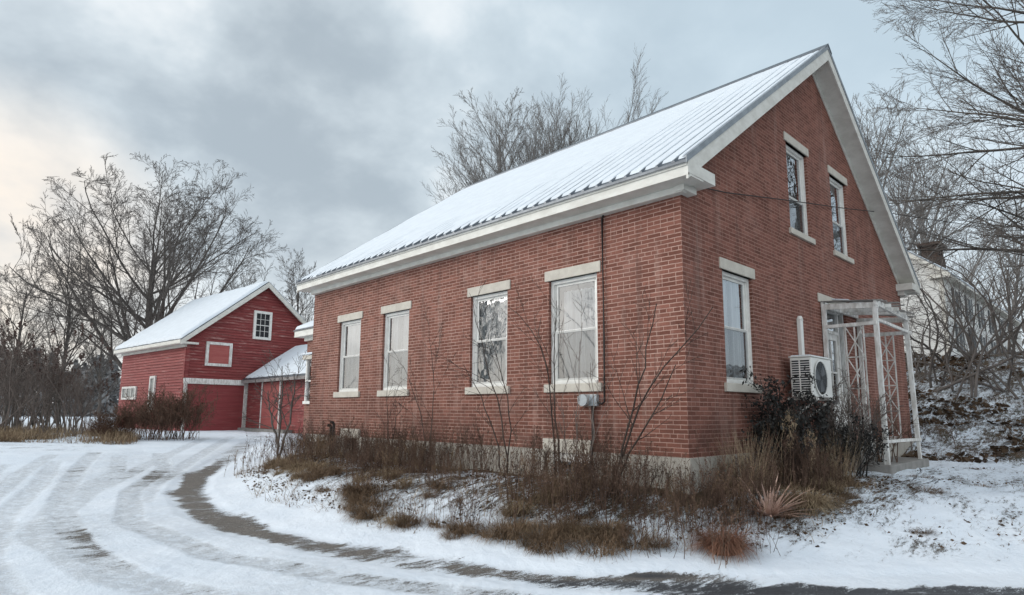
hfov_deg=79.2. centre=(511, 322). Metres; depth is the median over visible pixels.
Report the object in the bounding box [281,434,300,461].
dead weed
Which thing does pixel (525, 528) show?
grass clump
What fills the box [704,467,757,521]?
dead weed
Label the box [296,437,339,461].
dead weed
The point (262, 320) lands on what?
window
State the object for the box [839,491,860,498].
grass clump
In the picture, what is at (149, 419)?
russet bush
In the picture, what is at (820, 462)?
dead weed
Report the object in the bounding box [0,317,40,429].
sumac
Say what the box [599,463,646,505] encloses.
dead weed
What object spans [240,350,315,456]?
young tree
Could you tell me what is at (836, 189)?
window
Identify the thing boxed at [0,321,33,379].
sumac
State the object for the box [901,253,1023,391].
arching shrub
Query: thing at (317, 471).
grass clump
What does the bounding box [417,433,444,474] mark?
dead weed
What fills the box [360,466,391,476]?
grass clump
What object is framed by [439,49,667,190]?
bare tree
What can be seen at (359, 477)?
grass clump
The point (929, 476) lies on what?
grass clump
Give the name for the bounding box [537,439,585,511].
dead weed
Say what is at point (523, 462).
dead weed
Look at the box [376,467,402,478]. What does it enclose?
grass clump
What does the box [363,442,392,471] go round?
dead weed
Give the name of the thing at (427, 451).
dead weed
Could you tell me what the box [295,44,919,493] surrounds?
brick house
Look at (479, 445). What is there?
dead weed
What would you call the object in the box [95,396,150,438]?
russet bush
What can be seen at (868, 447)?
dark bush
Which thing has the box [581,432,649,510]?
dead weed
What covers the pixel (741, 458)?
grass tuft
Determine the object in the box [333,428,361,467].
dead weed
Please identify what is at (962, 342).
window
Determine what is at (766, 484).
dead weed
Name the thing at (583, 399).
meter box
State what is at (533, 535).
grass clump
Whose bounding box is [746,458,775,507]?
dead weed
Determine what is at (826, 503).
grass tuft
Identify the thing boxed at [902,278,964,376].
arching shrub
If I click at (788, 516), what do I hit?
grass clump
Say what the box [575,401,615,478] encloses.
dead weed
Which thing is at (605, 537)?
grass clump
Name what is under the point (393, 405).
sapling
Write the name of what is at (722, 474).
dead weed
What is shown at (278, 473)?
grass clump
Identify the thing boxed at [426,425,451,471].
dead weed
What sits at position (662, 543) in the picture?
grass clump
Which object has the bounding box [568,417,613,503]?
dead weed
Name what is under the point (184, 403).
russet bush
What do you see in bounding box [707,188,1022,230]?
cable
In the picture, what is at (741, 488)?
dead weed
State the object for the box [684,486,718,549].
dead weed
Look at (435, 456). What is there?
dead weed
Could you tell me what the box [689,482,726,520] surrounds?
dead weed
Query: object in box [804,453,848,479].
dead weed
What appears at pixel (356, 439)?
dead weed
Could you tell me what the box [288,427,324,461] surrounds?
dead weed
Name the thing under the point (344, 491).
grass clump
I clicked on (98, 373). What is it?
bare tree
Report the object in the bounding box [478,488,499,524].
dead weed
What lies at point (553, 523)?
grass clump
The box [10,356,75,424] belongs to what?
brush
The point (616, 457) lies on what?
dead weed
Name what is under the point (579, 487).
dead weed
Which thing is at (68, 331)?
bare tree
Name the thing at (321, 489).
grass clump
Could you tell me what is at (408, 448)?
dead weed
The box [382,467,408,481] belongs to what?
grass clump
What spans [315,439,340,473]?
dead weed
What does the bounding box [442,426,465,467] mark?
dead weed
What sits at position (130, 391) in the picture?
window
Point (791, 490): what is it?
dead weed
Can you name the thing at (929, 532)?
grass clump
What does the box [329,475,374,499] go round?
grass clump
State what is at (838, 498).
grass clump
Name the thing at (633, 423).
sapling
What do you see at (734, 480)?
dead weed
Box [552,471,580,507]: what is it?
dead weed
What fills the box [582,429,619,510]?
dead weed
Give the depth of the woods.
89.00 m
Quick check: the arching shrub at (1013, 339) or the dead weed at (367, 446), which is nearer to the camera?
the dead weed at (367, 446)
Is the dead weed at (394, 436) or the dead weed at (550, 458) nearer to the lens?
the dead weed at (550, 458)
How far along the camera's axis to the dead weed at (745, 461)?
7.53 m
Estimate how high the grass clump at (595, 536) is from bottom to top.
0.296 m
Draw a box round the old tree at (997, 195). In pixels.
[861,0,1023,285]
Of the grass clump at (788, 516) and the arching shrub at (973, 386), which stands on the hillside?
the arching shrub at (973, 386)
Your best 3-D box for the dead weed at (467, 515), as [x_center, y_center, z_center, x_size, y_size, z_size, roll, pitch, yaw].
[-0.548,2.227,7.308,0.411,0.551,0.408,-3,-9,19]
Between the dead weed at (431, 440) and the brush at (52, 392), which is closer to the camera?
the dead weed at (431, 440)
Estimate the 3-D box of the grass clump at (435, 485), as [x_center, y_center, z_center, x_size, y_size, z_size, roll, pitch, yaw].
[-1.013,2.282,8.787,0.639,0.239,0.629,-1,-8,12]
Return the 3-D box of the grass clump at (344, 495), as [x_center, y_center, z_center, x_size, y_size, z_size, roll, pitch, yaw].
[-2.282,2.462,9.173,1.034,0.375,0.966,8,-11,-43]
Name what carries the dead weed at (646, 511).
on the ground at (855, 542)
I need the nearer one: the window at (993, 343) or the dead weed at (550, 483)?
the dead weed at (550, 483)
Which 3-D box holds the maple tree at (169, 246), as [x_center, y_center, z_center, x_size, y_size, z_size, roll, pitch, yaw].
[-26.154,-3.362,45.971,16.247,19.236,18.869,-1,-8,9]
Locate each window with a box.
[121,386,136,399]
[147,376,156,411]
[252,310,272,339]
[302,360,310,403]
[339,319,360,391]
[340,428,359,454]
[383,310,408,389]
[472,291,506,386]
[543,438,590,477]
[551,273,597,383]
[722,271,752,383]
[786,145,807,234]
[829,176,847,255]
[951,287,962,318]
[955,323,965,351]
[964,296,973,324]
[977,303,985,330]
[980,335,987,352]
[988,310,993,334]
[991,341,996,352]
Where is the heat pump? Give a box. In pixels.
[788,316,832,415]
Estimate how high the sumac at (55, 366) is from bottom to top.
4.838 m
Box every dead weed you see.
[224,450,265,474]
[244,433,279,475]
[253,428,280,474]
[265,424,296,458]
[275,438,308,472]
[278,433,316,472]
[281,419,313,465]
[281,432,328,463]
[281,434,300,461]
[284,418,326,456]
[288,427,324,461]
[290,423,325,458]
[294,423,322,455]
[294,433,342,461]
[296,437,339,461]
[304,420,339,454]
[306,416,332,463]
[307,432,345,473]
[308,419,332,454]
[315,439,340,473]
[319,421,360,461]
[329,435,348,467]
[330,417,379,460]
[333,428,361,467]
[335,439,368,479]
[338,423,364,443]
[340,417,372,463]
[342,437,374,471]
[343,435,372,479]
[347,423,385,460]
[348,419,372,462]
[348,458,361,473]
[349,465,369,487]
[352,463,382,498]
[354,453,387,480]
[356,431,374,463]
[360,446,379,469]
[362,461,378,475]
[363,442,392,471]
[363,446,386,469]
[364,434,406,468]
[365,435,385,470]
[374,415,425,467]
[374,420,408,464]
[374,445,399,470]
[374,445,425,472]
[376,434,423,470]
[377,440,406,467]
[378,408,410,465]
[378,427,404,466]
[380,428,412,464]
[381,467,401,491]
[383,428,435,472]
[384,417,414,463]
[396,431,437,479]
[397,408,430,460]
[397,419,429,466]
[397,447,431,481]
[398,497,425,516]
[406,433,446,468]
[407,441,437,471]
[408,431,447,472]
[409,412,437,472]
[411,458,421,478]
[414,428,464,465]
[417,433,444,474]
[419,448,445,473]
[422,438,450,488]
[423,459,448,492]
[423,486,443,524]
[424,443,446,472]
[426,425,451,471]
[428,444,451,475]
[430,444,459,476]
[433,445,457,468]
[434,437,469,467]
[437,456,462,477]
[438,492,467,518]
[439,423,464,475]
[439,473,471,511]
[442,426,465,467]
[442,462,464,486]
[447,427,479,489]
[448,487,486,536]
[454,415,507,473]
[454,429,494,480]
[456,480,479,523]
[458,419,515,477]
[461,433,494,471]
[464,442,500,478]
[471,465,503,494]
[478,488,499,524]
[485,468,532,511]
[489,420,560,523]
[492,446,540,495]
[499,442,535,521]
[499,443,563,495]
[506,422,552,501]
[515,442,580,499]
[516,454,583,517]
[522,466,581,507]
[525,398,582,480]
[525,430,560,495]
[525,462,575,510]
[532,400,585,487]
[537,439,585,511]
[538,496,564,533]
[540,471,583,506]
[542,488,581,524]
[545,468,595,498]
[547,469,578,518]
[548,438,626,519]
[548,457,609,524]
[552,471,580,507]
[559,417,602,483]
[561,448,624,500]
[563,467,612,502]
[567,441,605,496]
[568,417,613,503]
[573,441,610,484]
[573,453,603,501]
[574,431,611,508]
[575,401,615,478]
[577,450,615,491]
[580,444,624,512]
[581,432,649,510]
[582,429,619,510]
[583,455,628,493]
[591,455,656,531]
[596,437,651,530]
[598,442,629,485]
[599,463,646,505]
[600,460,656,508]
[601,439,666,500]
[602,520,635,550]
[608,448,666,515]
[622,466,678,537]
[626,446,668,494]
[630,445,674,520]
[634,491,694,557]
[651,481,712,537]
[656,468,718,524]
[659,496,707,538]
[661,467,704,513]
[665,469,696,508]
[666,466,734,532]
[671,458,714,531]
[672,500,751,569]
[678,430,726,505]
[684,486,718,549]
[686,475,758,527]
[689,467,714,507]
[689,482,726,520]
[698,462,766,532]
[698,467,753,531]
[699,458,756,502]
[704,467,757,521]
[705,439,757,512]
[708,447,757,519]
[713,459,744,529]
[715,447,746,485]
[719,454,770,503]
[721,495,769,533]
[723,500,746,537]
[725,483,779,531]
[727,459,750,501]
[732,423,780,493]
[732,451,780,522]
[732,465,781,520]
[736,503,786,554]
[739,442,777,489]
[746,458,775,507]
[747,427,808,487]
[750,470,773,493]
[751,439,807,525]
[752,417,805,482]
[758,461,786,487]
[762,409,818,489]
[767,464,790,485]
[769,437,804,482]
[773,437,823,488]
[776,438,829,491]
[777,444,797,484]
[778,443,803,487]
[779,426,821,491]
[781,447,843,479]
[782,440,822,486]
[785,481,822,517]
[795,427,845,485]
[800,449,850,499]
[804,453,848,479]
[815,447,840,479]
[817,450,858,479]
[827,460,850,476]
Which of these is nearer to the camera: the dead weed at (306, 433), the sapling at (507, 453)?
the sapling at (507, 453)
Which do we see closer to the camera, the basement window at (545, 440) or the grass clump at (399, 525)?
the grass clump at (399, 525)
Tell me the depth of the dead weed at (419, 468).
9.25 m
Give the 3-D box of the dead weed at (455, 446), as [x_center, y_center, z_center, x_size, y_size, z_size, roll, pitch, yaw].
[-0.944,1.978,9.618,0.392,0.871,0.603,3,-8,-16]
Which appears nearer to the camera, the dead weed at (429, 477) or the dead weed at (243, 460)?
the dead weed at (429, 477)
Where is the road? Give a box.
[487,579,1023,594]
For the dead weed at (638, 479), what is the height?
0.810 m
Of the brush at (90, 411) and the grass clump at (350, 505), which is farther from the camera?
the brush at (90, 411)
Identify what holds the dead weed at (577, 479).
on the ground at (855, 542)
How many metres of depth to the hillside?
16.31 m
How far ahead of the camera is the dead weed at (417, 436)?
10.58 m
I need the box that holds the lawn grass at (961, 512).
[853,467,1023,549]
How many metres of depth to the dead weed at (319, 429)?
14.11 m
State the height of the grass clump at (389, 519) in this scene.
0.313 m
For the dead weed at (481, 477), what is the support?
on the ground at (855, 542)
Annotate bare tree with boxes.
[0,261,66,420]
[27,250,120,423]
[66,301,138,420]
[197,261,263,295]
[266,248,316,321]
[422,86,604,202]
[431,87,555,196]
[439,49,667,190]
[471,163,503,181]
[851,73,997,257]
[877,146,1023,293]
[946,196,1023,346]
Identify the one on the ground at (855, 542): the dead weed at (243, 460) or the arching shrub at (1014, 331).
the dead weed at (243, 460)
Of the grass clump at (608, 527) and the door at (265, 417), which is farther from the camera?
the door at (265, 417)
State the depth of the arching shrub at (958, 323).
21.00 m
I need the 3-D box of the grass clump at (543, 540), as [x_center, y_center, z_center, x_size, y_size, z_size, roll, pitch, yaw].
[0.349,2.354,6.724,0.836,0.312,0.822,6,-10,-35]
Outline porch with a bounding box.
[820,299,928,473]
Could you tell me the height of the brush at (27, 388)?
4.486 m
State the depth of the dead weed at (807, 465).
8.00 m
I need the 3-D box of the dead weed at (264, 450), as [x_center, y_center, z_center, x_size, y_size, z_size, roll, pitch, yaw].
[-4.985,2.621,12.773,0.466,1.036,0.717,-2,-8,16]
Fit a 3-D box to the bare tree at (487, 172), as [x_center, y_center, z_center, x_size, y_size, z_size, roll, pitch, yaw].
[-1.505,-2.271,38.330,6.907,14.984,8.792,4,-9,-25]
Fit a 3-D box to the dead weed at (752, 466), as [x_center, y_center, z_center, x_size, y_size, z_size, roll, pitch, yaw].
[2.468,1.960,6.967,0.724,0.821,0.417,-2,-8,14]
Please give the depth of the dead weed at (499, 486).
7.78 m
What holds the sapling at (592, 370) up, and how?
on the ground at (855, 542)
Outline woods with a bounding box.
[0,348,120,416]
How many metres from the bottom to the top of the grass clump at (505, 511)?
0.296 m
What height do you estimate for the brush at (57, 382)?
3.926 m
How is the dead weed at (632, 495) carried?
on the ground at (855, 542)
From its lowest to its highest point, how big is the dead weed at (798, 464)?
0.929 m
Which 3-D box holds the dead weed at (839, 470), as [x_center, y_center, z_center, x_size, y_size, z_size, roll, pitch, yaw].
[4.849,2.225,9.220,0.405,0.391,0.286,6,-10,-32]
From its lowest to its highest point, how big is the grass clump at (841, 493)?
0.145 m
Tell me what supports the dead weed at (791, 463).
on the ground at (855, 542)
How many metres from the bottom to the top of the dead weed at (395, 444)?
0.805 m
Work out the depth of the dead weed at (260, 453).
12.88 m
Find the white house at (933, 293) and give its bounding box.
[900,241,1022,355]
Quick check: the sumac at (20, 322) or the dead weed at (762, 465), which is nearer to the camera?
the dead weed at (762, 465)
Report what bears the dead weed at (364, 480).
on the ground at (855, 542)
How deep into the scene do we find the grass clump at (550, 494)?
7.70 m
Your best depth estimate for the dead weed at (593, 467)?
7.82 m
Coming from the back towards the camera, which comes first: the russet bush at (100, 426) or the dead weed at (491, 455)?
the russet bush at (100, 426)
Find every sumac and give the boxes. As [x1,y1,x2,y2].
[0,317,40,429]
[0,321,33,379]
[0,322,103,428]
[0,328,72,430]
[0,330,91,427]
[40,346,120,429]
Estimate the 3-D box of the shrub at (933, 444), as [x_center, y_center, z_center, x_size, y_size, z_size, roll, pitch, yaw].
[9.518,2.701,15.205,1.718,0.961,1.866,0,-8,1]
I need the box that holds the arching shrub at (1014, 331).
[911,226,1023,354]
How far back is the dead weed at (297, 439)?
12.45 m
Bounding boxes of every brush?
[0,331,70,430]
[0,337,100,436]
[0,340,33,421]
[0,342,70,428]
[0,348,75,432]
[0,351,42,433]
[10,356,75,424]
[18,344,89,429]
[34,366,96,427]
[46,365,101,434]
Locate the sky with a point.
(332, 111)
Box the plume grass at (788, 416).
[775,410,797,484]
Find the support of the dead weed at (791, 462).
on the ground at (855, 542)
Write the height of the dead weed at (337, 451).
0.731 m
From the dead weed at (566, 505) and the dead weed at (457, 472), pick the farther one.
the dead weed at (457, 472)
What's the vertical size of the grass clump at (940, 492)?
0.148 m
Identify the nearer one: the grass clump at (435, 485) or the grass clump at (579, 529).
the grass clump at (579, 529)
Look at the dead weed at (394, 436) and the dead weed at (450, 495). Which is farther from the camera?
the dead weed at (394, 436)
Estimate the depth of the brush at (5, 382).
25.01 m
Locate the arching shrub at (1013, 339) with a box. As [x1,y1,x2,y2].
[904,253,1023,399]
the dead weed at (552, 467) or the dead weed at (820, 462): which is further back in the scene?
the dead weed at (820, 462)
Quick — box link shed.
[238,344,306,433]
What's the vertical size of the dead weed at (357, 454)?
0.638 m
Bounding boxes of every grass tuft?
[682,516,774,566]
[711,425,786,493]
[726,476,823,520]
[763,483,851,519]
[812,430,864,478]
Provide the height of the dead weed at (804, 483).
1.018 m
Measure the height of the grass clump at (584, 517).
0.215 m
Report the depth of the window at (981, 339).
33.79 m
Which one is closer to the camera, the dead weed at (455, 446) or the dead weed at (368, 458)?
the dead weed at (455, 446)
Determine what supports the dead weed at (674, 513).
on the ground at (855, 542)
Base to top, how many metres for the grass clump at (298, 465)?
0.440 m
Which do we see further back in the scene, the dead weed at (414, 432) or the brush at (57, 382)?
the brush at (57, 382)
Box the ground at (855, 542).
[0,415,1023,568]
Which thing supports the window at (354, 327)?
in the brick house at (759, 274)
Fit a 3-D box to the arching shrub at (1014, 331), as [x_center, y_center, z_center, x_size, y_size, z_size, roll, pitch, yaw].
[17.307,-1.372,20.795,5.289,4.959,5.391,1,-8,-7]
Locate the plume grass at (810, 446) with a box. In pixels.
[794,428,816,481]
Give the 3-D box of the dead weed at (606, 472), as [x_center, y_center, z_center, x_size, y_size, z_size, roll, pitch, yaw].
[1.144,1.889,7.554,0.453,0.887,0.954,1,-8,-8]
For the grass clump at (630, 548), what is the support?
on the ground at (855, 542)
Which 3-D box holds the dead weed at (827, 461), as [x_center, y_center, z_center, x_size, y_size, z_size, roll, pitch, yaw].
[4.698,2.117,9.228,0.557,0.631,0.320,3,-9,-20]
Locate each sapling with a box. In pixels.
[371,353,415,451]
[387,303,456,468]
[428,280,536,475]
[501,276,570,478]
[552,287,613,489]
[587,281,712,496]
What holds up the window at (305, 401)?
in the brick wing
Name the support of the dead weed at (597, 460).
on the ground at (855, 542)
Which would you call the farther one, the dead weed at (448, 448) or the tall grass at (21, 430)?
the tall grass at (21, 430)
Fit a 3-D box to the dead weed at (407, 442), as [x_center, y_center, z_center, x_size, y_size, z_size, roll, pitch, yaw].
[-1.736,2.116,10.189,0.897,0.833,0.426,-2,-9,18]
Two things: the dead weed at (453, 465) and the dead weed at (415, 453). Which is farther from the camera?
the dead weed at (415, 453)
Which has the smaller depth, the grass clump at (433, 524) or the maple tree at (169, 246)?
the grass clump at (433, 524)
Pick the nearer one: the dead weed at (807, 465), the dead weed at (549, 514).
the dead weed at (549, 514)
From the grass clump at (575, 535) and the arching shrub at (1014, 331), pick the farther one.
the arching shrub at (1014, 331)
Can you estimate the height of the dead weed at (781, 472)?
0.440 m
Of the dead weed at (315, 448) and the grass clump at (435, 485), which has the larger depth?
the dead weed at (315, 448)
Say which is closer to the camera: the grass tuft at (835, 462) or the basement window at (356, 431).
the grass tuft at (835, 462)
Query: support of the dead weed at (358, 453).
on the ground at (855, 542)
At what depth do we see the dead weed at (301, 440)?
12.75 m
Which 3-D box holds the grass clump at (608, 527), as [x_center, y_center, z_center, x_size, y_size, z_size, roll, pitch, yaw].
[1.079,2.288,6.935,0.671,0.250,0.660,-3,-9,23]
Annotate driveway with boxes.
[0,429,1023,594]
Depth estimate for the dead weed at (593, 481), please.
7.64 m
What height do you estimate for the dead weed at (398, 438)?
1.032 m
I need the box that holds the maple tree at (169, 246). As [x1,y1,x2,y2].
[0,152,294,369]
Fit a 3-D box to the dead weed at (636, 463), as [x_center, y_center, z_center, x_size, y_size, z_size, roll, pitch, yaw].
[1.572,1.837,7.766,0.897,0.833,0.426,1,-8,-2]
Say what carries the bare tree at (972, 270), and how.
on the hillside
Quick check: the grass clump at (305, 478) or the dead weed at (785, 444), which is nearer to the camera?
the dead weed at (785, 444)
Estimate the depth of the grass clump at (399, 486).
8.86 m
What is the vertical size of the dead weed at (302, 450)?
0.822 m
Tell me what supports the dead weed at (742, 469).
on the ground at (855, 542)
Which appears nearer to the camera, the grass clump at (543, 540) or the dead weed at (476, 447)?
the grass clump at (543, 540)
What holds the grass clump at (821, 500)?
on the ground at (855, 542)
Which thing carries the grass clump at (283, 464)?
on the ground at (855, 542)
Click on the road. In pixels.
(567, 587)
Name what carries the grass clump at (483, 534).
on the ground at (855, 542)
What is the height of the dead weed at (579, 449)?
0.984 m
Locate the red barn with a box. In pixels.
[113,281,307,430]
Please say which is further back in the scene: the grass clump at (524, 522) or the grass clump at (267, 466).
the grass clump at (267, 466)
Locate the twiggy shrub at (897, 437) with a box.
[863,394,919,462]
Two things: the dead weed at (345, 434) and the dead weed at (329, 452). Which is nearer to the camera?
the dead weed at (329, 452)
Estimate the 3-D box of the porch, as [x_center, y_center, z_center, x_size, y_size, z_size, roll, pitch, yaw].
[7.053,1.266,11.814,2.500,3.316,1.172,8,-11,-44]
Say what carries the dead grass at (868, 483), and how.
on the ground at (855, 542)
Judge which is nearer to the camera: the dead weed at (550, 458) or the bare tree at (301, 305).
the dead weed at (550, 458)
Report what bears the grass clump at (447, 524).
on the ground at (855, 542)
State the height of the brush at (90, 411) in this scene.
2.991 m
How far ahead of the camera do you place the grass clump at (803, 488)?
7.94 m
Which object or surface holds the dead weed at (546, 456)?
on the ground at (855, 542)
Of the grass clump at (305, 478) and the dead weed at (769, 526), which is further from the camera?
the grass clump at (305, 478)
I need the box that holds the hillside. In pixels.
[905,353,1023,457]
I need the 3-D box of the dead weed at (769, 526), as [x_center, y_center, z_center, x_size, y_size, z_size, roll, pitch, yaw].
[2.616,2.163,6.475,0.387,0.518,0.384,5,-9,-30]
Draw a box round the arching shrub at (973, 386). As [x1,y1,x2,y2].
[901,259,1023,397]
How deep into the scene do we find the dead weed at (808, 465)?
8.38 m
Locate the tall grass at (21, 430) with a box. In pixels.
[0,422,145,444]
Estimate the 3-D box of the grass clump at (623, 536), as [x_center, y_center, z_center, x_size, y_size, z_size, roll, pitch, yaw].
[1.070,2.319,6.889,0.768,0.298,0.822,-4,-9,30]
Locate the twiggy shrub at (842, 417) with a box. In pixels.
[809,368,902,473]
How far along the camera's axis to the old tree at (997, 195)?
18.42 m
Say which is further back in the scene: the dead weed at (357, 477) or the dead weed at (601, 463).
the dead weed at (357, 477)
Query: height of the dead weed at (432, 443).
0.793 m
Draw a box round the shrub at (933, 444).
[901,419,958,448]
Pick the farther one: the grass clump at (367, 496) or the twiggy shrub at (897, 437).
the twiggy shrub at (897, 437)
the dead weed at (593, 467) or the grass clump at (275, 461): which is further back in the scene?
the grass clump at (275, 461)
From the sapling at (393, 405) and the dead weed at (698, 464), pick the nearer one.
the dead weed at (698, 464)
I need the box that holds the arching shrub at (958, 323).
[903,242,1023,363]
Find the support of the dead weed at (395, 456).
on the ground at (855, 542)
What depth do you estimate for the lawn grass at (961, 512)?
7.25 m
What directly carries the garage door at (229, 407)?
in the red barn
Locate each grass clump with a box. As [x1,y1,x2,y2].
[260,458,277,469]
[263,457,288,468]
[267,458,295,471]
[271,468,286,474]
[273,458,311,472]
[274,459,297,471]
[282,468,306,481]
[294,469,324,483]
[297,457,329,471]
[303,464,337,477]
[312,484,333,493]
[313,461,348,478]
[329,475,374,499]
[329,476,378,500]
[333,482,376,498]
[336,498,368,512]
[339,484,388,507]
[340,497,397,524]
[341,486,378,504]
[343,499,390,525]
[347,469,374,482]
[354,479,392,496]
[356,489,402,509]
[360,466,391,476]
[375,508,412,528]
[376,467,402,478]
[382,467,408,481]
[385,512,424,531]
[386,506,429,527]
[390,481,413,490]
[392,476,414,486]
[421,476,459,490]
[421,514,455,531]
[422,489,440,498]
[437,512,485,536]
[437,518,484,540]
[438,526,463,540]
[468,518,517,542]
[476,511,539,548]
[491,500,533,519]
[492,490,544,523]
[501,487,544,507]
[506,516,545,529]
[512,523,575,555]
[514,525,580,557]
[515,514,547,534]
[516,521,559,548]
[529,522,574,544]
[530,484,579,504]
[534,513,576,533]
[538,515,584,539]
[542,513,602,547]
[548,525,583,540]
[555,515,582,526]
[561,517,598,539]
[563,507,596,521]
[563,533,630,563]
[577,524,639,554]
[581,519,622,544]
[582,516,636,543]
[584,515,634,536]
[593,514,640,538]
[593,517,632,537]
[601,520,670,556]
[639,531,675,550]
[767,505,803,523]
[789,484,812,492]
[799,492,838,510]
[799,508,819,517]
[811,478,851,493]
[820,480,855,493]
[821,492,852,505]
[831,473,858,481]
[831,487,853,497]
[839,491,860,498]
[903,473,936,477]
[907,485,951,494]
[909,527,938,536]
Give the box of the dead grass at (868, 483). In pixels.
[232,452,897,554]
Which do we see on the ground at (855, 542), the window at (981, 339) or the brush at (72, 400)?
the brush at (72, 400)
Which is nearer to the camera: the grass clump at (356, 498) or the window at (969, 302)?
the grass clump at (356, 498)
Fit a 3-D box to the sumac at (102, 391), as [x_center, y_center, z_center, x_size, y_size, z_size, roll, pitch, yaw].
[-21.073,3.138,29.830,2.342,4.269,3.543,-6,-10,36]
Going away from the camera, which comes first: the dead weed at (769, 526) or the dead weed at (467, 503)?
the dead weed at (769, 526)
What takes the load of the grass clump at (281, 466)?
on the ground at (855, 542)
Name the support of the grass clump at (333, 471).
on the ground at (855, 542)
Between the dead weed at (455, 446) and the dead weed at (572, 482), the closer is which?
the dead weed at (572, 482)
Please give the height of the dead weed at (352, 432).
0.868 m
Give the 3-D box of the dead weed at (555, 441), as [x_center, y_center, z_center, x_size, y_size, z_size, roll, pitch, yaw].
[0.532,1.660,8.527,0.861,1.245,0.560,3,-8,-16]
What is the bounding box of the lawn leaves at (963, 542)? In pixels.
[865,455,1022,547]
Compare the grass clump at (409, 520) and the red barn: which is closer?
the grass clump at (409, 520)
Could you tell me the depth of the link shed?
31.23 m
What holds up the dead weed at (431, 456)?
on the ground at (855, 542)
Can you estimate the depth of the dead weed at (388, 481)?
8.98 m
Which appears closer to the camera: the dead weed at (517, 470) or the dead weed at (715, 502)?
the dead weed at (715, 502)
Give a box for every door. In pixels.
[184,384,243,430]
[259,381,281,428]
[827,312,843,433]
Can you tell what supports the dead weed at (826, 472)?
on the ground at (855, 542)
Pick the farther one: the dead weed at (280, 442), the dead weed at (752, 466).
the dead weed at (280, 442)
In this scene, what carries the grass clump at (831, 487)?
on the ground at (855, 542)
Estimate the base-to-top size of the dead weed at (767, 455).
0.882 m
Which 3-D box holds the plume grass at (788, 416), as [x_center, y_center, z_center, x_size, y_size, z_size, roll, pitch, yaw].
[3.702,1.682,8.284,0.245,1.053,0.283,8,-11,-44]
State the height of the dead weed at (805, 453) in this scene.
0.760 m
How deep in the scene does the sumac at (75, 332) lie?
33.12 m
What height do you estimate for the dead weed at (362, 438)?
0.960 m
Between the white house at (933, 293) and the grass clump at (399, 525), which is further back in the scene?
the white house at (933, 293)
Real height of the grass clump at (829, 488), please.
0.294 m
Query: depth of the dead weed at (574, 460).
7.92 m
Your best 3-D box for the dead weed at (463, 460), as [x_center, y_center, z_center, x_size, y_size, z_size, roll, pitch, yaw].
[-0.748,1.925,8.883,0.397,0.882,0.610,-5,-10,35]
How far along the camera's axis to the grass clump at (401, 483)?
8.98 m
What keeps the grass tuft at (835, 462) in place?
on the ground at (855, 542)
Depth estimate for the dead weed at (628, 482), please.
7.07 m
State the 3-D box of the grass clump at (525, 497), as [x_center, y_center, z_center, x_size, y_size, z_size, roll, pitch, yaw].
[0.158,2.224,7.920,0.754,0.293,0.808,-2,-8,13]
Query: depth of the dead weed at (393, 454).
10.54 m
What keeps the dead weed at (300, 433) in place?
on the ground at (855, 542)
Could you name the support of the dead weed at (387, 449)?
on the ground at (855, 542)
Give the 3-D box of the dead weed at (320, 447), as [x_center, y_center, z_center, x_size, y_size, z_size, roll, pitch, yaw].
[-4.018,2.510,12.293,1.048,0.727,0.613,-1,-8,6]
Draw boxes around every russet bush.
[78,409,128,439]
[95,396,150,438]
[122,387,186,440]
[123,378,219,440]
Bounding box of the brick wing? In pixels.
[293,320,313,439]
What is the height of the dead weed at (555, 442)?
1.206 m
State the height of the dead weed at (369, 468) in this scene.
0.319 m
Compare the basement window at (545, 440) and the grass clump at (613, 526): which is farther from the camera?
the basement window at (545, 440)
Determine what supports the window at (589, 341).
in the brick house at (759, 274)
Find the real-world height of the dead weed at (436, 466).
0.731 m
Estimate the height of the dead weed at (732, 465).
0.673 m
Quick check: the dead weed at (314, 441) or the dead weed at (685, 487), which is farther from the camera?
the dead weed at (314, 441)
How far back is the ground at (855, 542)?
7.45 m
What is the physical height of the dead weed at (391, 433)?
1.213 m
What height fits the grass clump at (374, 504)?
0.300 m
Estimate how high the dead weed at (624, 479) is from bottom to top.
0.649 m
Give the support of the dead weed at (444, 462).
on the ground at (855, 542)
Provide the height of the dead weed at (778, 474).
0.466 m
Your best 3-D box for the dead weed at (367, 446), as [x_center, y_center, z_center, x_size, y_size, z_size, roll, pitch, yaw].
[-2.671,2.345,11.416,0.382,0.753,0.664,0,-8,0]
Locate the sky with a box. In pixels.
[0,0,1023,402]
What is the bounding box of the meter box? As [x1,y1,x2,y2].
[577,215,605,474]
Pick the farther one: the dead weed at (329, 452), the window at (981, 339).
the window at (981, 339)
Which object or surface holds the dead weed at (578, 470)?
on the ground at (855, 542)
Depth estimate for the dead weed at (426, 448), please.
10.48 m
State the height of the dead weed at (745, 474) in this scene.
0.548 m
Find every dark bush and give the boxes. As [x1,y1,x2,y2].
[739,366,844,481]
[774,411,938,483]
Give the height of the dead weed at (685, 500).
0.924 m
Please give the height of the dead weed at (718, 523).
0.683 m
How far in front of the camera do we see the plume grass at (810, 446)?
8.54 m
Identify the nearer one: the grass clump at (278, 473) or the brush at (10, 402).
the grass clump at (278, 473)

